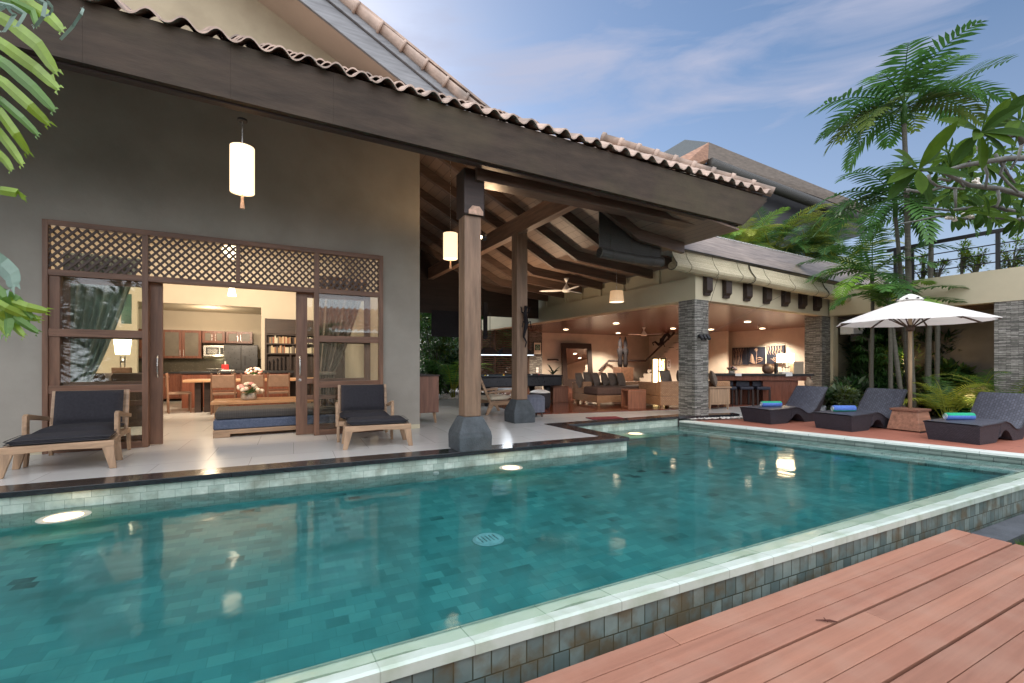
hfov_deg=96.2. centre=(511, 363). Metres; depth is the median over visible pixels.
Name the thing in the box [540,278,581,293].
ceiling fan
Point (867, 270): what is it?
palm tree
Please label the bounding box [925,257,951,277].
roof hedge
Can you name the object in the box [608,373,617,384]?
scatter cushion
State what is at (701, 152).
house
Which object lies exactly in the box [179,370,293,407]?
kitchen island
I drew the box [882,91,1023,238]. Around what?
frangipani tree
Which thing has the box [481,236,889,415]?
open pavilion
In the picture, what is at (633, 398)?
side cube
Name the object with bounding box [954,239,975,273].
roof hedge
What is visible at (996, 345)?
garden wing
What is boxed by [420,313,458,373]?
garden shrub
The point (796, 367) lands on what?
speaker box
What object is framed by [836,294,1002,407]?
parasol
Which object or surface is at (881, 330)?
garden plant
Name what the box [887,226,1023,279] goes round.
roof railing
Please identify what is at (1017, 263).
roof hedge
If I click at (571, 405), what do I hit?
wood floor
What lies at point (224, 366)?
red container
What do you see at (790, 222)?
areca palm
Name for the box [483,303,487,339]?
roller blind
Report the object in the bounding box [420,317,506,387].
backdrop tree
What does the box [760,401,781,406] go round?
rolled towel
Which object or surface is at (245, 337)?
door
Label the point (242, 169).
pendant lamp
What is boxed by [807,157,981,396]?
palm tree
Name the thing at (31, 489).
terrace coping
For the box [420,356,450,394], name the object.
garden shrub
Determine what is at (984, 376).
areca palm
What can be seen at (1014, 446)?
red deck
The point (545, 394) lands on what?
white bowl seat
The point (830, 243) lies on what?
areca palm
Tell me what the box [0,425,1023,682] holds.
pool water
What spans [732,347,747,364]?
painting
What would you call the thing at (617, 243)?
bamboo blind
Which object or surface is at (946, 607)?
timber deck
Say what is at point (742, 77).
sky
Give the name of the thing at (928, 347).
palm tree
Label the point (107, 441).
footstool
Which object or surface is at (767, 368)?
wooden bowl sculpture
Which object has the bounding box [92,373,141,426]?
cabinet
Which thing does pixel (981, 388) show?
areca palm
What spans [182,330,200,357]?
door
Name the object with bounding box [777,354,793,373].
table lamp
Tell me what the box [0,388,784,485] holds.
terrace floor
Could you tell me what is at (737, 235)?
areca palm
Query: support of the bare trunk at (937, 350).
on the garden soil
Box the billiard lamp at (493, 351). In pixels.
[481,348,534,355]
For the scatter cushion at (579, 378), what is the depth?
12.48 m
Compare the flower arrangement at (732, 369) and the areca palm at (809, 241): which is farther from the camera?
the areca palm at (809, 241)
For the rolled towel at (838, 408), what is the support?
on the sun lounger at (874, 406)
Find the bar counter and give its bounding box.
[708,373,814,404]
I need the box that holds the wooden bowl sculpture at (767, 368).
[762,363,774,373]
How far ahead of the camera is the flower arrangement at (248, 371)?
11.04 m
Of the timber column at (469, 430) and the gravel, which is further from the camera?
the gravel
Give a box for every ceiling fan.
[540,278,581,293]
[628,327,655,335]
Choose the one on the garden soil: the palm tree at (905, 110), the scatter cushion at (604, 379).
the palm tree at (905, 110)
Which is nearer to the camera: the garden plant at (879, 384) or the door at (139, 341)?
the garden plant at (879, 384)
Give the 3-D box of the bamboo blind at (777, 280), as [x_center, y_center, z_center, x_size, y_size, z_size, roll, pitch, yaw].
[6.877,-1.992,11.337,3.348,0.486,0.250,0,0,-31]
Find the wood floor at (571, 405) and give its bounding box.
[491,388,759,414]
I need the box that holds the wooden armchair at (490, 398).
[481,378,511,414]
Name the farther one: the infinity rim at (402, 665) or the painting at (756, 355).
the painting at (756, 355)
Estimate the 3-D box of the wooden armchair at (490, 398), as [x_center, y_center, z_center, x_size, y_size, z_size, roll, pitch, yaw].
[-0.507,0.655,10.330,1.035,0.930,0.730,0,0,-36]
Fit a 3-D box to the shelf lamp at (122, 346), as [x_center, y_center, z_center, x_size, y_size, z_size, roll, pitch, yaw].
[-6.947,-0.136,8.185,0.270,0.620,0.260,0,0,-28]
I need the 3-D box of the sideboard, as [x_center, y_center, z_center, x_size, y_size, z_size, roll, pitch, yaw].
[-1.859,0.669,9.022,0.520,0.908,1.190,0,0,-28]
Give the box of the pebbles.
[687,416,742,419]
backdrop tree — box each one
[420,313,489,388]
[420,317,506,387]
[481,323,511,373]
[481,324,511,373]
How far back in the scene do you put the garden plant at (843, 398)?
10.45 m
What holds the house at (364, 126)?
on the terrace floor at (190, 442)
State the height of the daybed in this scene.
0.405 m
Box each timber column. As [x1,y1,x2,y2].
[448,215,491,452]
[504,232,534,423]
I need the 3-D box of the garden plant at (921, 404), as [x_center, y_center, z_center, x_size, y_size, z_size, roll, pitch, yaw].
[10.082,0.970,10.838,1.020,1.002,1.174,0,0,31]
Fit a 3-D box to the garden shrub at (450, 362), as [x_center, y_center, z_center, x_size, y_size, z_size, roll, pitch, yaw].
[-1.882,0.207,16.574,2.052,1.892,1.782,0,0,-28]
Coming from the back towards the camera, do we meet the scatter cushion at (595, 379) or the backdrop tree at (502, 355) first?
the backdrop tree at (502, 355)
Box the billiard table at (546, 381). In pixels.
[481,374,562,405]
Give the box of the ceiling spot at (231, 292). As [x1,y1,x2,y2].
[216,280,244,296]
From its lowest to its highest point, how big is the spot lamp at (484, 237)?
0.100 m
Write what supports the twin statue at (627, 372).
on the wood floor at (571, 405)
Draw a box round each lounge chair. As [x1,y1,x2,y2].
[21,389,131,466]
[335,384,393,441]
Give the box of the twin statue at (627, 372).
[613,336,633,380]
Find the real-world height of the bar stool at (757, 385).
0.640 m
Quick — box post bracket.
[456,167,483,219]
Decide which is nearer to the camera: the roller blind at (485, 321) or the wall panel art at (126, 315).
the wall panel art at (126, 315)
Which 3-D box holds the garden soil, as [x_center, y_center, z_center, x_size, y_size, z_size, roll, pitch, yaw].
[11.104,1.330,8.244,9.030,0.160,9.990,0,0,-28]
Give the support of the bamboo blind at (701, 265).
hanging from the open pavilion
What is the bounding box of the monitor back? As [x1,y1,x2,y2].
[774,363,777,373]
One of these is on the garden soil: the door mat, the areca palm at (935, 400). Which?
the areca palm at (935, 400)
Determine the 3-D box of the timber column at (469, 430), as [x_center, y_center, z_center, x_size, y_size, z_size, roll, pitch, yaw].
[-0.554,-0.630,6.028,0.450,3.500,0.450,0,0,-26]
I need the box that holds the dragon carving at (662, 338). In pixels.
[652,333,669,346]
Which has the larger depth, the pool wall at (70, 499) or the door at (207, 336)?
the door at (207, 336)
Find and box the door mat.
[585,416,622,419]
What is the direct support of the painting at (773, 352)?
attached to the open pavilion
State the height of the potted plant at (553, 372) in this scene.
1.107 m
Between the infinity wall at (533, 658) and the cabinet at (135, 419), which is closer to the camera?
the infinity wall at (533, 658)
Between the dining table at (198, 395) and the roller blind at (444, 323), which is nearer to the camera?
the dining table at (198, 395)
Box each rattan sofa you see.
[572,381,641,405]
[639,381,729,408]
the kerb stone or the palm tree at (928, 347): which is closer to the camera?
the kerb stone
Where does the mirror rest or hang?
on the wood floor at (571, 405)
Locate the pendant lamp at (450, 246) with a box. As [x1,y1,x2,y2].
[443,161,457,268]
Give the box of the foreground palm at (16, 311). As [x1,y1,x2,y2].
[0,0,83,341]
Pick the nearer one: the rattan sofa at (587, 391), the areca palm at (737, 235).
the rattan sofa at (587, 391)
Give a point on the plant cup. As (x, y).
(108, 377)
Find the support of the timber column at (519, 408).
on the terrace floor at (190, 442)
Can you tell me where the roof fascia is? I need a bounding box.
[706,157,866,223]
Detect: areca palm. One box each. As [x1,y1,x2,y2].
[421,359,494,397]
[719,207,798,250]
[740,203,864,257]
[772,217,866,265]
[798,214,920,282]
[903,376,994,417]
[905,368,1022,406]
[931,373,1023,392]
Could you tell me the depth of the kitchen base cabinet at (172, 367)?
14.20 m
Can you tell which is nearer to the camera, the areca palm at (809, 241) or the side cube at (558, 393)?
the side cube at (558, 393)
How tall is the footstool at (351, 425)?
0.378 m
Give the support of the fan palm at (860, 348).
on the garden soil
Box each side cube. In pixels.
[550,385,567,401]
[621,389,645,408]
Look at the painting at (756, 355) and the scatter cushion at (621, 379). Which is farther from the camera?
the painting at (756, 355)
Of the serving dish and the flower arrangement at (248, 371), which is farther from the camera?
the serving dish
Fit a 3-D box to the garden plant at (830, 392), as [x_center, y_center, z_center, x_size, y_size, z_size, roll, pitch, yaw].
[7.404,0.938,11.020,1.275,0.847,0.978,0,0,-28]
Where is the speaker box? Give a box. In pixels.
[790,361,803,373]
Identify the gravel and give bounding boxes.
[439,389,510,398]
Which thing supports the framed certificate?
attached to the open pavilion
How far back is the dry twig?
2.59 m
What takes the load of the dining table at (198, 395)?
on the terrace floor at (190, 442)
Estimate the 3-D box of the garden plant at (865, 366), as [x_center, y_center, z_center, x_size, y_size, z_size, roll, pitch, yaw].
[9.593,0.399,12.278,1.448,1.716,1.567,0,0,30]
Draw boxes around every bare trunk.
[883,281,904,406]
[934,325,939,388]
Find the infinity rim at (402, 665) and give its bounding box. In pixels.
[303,478,1023,682]
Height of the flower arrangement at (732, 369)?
0.210 m
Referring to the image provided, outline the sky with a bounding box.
[359,0,1023,371]
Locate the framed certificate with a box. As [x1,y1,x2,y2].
[533,342,541,354]
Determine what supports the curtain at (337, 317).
hanging from the house at (364, 126)
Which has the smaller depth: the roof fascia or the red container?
the red container
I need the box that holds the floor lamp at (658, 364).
[652,358,665,381]
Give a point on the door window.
(207, 348)
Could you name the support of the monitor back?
on the bar counter
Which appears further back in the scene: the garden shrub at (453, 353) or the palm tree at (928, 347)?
the garden shrub at (453, 353)
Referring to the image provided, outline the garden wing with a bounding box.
[829,266,1023,406]
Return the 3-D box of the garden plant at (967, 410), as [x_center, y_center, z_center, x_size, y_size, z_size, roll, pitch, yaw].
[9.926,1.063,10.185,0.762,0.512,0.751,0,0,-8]
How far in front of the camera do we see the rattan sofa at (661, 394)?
11.15 m
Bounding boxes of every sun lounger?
[740,385,827,423]
[811,388,907,431]
[923,392,1023,444]
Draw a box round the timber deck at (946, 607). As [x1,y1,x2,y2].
[524,529,1023,682]
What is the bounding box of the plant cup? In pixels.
[104,373,112,380]
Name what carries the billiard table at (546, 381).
on the wood floor at (571, 405)
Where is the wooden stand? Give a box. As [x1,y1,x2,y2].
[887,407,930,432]
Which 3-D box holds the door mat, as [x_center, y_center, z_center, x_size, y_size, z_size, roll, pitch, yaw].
[1.878,1.110,9.336,0.680,0.012,0.340,0,0,-16]
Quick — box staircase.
[598,331,728,381]
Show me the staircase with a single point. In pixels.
(718, 352)
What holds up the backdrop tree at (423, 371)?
on the gravel bed
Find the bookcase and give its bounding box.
[265,318,344,399]
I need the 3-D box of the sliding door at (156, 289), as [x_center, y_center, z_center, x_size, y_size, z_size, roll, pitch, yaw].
[-5.276,-0.010,6.068,1.062,2.240,0.102,0,0,-28]
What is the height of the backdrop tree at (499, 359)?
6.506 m
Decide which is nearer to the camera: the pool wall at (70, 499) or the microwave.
the pool wall at (70, 499)
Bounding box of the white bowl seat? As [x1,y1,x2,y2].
[529,390,549,408]
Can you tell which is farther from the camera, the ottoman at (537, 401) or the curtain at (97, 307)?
the ottoman at (537, 401)
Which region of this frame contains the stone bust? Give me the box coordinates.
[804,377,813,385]
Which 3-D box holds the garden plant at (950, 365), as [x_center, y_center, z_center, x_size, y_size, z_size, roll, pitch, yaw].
[11.753,0.530,12.212,2.368,1.400,1.500,0,0,-28]
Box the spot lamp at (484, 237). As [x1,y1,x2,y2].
[481,234,486,240]
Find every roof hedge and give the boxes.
[892,265,918,277]
[914,251,927,278]
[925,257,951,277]
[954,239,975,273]
[957,247,991,272]
[994,227,1023,268]
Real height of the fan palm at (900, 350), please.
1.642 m
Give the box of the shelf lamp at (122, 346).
[111,339,131,372]
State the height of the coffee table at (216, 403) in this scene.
0.390 m
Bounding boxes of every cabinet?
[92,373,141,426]
[138,329,252,358]
[138,358,260,398]
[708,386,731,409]
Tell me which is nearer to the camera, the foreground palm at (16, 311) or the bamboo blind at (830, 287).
the foreground palm at (16, 311)
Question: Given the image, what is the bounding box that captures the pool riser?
[679,422,1023,463]
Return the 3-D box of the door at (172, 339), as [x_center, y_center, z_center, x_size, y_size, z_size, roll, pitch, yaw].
[-10.210,-0.580,13.784,0.470,0.840,0.046,0,0,-28]
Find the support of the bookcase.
on the terrace floor at (190, 442)
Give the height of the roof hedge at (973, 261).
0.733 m
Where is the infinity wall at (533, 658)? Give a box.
[386,489,1023,682]
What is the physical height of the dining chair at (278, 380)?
0.901 m
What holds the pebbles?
on the garden soil
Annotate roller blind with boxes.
[431,310,458,336]
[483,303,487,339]
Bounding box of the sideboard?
[420,374,439,422]
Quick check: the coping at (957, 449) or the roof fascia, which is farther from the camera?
the roof fascia
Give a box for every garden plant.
[821,386,838,409]
[823,384,863,406]
[829,372,875,404]
[839,327,902,377]
[841,346,903,387]
[874,329,924,387]
[874,375,907,406]
[914,328,961,373]
[916,383,957,416]
[919,357,982,401]
[943,402,971,412]
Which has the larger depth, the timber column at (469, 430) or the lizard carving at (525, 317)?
the lizard carving at (525, 317)
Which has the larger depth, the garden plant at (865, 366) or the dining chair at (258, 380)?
the garden plant at (865, 366)
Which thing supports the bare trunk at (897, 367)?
on the garden soil
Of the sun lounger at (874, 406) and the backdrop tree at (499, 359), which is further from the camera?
the backdrop tree at (499, 359)
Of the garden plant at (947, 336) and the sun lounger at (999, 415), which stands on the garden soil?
the garden plant at (947, 336)
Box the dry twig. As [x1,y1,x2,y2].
[816,618,836,621]
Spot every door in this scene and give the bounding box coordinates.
[63,277,162,444]
[138,329,141,357]
[163,330,181,357]
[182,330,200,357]
[202,331,212,342]
[214,331,224,342]
[226,332,238,342]
[240,332,251,342]
[296,292,369,434]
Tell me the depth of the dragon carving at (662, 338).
21.11 m
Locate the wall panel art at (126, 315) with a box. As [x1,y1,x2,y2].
[121,294,131,323]
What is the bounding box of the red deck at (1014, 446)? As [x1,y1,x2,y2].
[698,419,1023,453]
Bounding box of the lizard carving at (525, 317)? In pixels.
[520,306,531,347]
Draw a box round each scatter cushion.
[575,373,583,387]
[583,372,592,385]
[591,373,600,385]
[601,373,608,385]
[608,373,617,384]
[616,373,625,385]
[659,370,671,380]
[709,371,716,386]
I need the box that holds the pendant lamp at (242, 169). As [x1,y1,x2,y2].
[230,117,254,208]
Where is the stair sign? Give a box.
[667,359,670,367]
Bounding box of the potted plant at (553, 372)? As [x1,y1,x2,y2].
[546,364,564,376]
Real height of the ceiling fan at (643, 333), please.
0.330 m
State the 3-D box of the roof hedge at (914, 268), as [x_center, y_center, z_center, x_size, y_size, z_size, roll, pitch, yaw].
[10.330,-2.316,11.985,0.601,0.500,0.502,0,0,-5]
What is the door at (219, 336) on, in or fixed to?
in the wall cabinet at (187, 344)
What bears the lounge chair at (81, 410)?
on the terrace floor at (190, 442)
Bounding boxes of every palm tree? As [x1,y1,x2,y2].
[797,222,964,387]
[805,19,1016,407]
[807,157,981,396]
[828,277,968,388]
[859,175,1023,412]
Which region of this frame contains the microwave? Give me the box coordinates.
[203,345,223,356]
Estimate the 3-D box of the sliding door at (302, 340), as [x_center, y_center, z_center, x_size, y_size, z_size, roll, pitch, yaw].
[-2.849,-0.010,7.375,1.124,2.240,0.102,0,0,-28]
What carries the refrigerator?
on the terrace floor at (190, 442)
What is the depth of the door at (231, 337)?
14.53 m
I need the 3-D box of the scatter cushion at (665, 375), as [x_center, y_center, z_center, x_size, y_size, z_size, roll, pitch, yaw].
[3.922,0.379,11.700,0.392,0.398,0.194,0,0,-30]
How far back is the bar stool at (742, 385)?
12.41 m
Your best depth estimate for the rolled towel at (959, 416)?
7.34 m
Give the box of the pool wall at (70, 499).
[0,419,677,514]
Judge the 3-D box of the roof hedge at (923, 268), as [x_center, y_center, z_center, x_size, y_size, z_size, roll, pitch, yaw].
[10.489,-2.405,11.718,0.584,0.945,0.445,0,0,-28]
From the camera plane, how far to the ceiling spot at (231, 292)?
9.78 m
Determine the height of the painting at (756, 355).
0.720 m
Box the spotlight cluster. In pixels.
[698,334,710,339]
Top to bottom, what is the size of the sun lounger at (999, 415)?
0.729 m
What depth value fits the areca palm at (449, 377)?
14.71 m
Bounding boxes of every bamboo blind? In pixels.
[596,212,664,266]
[668,251,753,282]
[747,266,829,296]
[821,283,851,302]
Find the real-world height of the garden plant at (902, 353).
2.172 m
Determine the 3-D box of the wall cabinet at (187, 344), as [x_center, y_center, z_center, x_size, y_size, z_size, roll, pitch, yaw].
[-9.894,-0.580,14.209,3.250,0.860,0.496,0,0,-28]
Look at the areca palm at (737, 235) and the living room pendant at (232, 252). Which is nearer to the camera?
the living room pendant at (232, 252)
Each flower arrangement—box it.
[236,382,263,399]
[244,367,262,374]
[727,366,737,373]
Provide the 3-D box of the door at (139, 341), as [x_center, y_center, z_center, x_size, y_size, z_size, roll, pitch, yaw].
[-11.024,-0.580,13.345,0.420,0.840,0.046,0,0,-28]
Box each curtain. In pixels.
[63,252,139,381]
[319,275,366,405]
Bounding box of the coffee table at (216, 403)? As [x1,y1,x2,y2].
[211,396,313,418]
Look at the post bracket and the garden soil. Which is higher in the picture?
the post bracket
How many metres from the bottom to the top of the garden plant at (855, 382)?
1.228 m
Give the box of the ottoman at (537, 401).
[527,394,544,416]
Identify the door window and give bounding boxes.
[206,347,218,354]
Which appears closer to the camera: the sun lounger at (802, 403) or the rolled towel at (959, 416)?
the rolled towel at (959, 416)
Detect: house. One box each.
[0,0,775,454]
[665,140,870,248]
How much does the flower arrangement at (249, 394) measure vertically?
0.358 m
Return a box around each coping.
[0,413,739,498]
[679,420,1023,458]
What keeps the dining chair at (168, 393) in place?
on the terrace floor at (190, 442)
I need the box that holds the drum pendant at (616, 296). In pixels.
[609,270,623,302]
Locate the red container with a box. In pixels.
[221,361,228,369]
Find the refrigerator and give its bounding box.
[224,345,257,370]
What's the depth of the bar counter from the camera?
12.27 m
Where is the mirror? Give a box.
[561,343,592,387]
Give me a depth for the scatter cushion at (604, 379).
12.98 m
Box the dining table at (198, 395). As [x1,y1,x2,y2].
[182,377,313,412]
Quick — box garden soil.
[737,412,942,418]
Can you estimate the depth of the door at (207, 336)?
14.21 m
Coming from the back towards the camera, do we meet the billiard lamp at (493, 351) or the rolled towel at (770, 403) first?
the billiard lamp at (493, 351)
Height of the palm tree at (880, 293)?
3.211 m
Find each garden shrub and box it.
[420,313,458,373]
[420,331,458,393]
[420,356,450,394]
[442,347,458,392]
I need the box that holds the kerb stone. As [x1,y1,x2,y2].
[971,513,1023,544]
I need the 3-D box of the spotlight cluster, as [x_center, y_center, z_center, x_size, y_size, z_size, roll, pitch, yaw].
[4.099,-0.558,9.773,0.320,0.143,0.137,0,0,-28]
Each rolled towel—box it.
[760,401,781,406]
[831,405,856,411]
[943,413,975,419]
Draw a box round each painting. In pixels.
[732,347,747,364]
[749,347,764,363]
[767,345,784,363]
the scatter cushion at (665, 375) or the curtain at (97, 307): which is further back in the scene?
the scatter cushion at (665, 375)
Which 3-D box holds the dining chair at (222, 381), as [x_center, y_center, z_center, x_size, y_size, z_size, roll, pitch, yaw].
[-6.434,0.670,10.261,0.480,0.901,0.470,0,0,-28]
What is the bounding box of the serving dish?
[207,369,233,370]
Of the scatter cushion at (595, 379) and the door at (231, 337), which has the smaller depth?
the scatter cushion at (595, 379)
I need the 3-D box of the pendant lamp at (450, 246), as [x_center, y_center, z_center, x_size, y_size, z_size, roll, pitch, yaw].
[-1.037,-2.611,7.733,0.240,2.037,0.240,0,0,-28]
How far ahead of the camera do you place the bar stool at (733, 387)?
12.23 m
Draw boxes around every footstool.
[0,429,122,478]
[342,415,412,449]
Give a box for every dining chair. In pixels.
[165,373,191,413]
[210,373,236,414]
[240,373,264,405]
[267,373,289,404]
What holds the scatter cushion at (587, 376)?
on the rattan sofa at (587, 391)
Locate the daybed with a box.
[213,403,335,437]
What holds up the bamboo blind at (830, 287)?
hanging from the open pavilion
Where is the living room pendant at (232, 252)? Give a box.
[222,245,235,258]
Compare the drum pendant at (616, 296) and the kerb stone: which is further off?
the drum pendant at (616, 296)
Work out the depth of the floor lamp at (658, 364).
14.42 m
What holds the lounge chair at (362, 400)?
on the terrace floor at (190, 442)
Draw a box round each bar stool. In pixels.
[723,381,736,404]
[736,381,753,405]
[752,381,770,404]
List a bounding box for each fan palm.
[851,334,886,380]
[867,347,904,377]

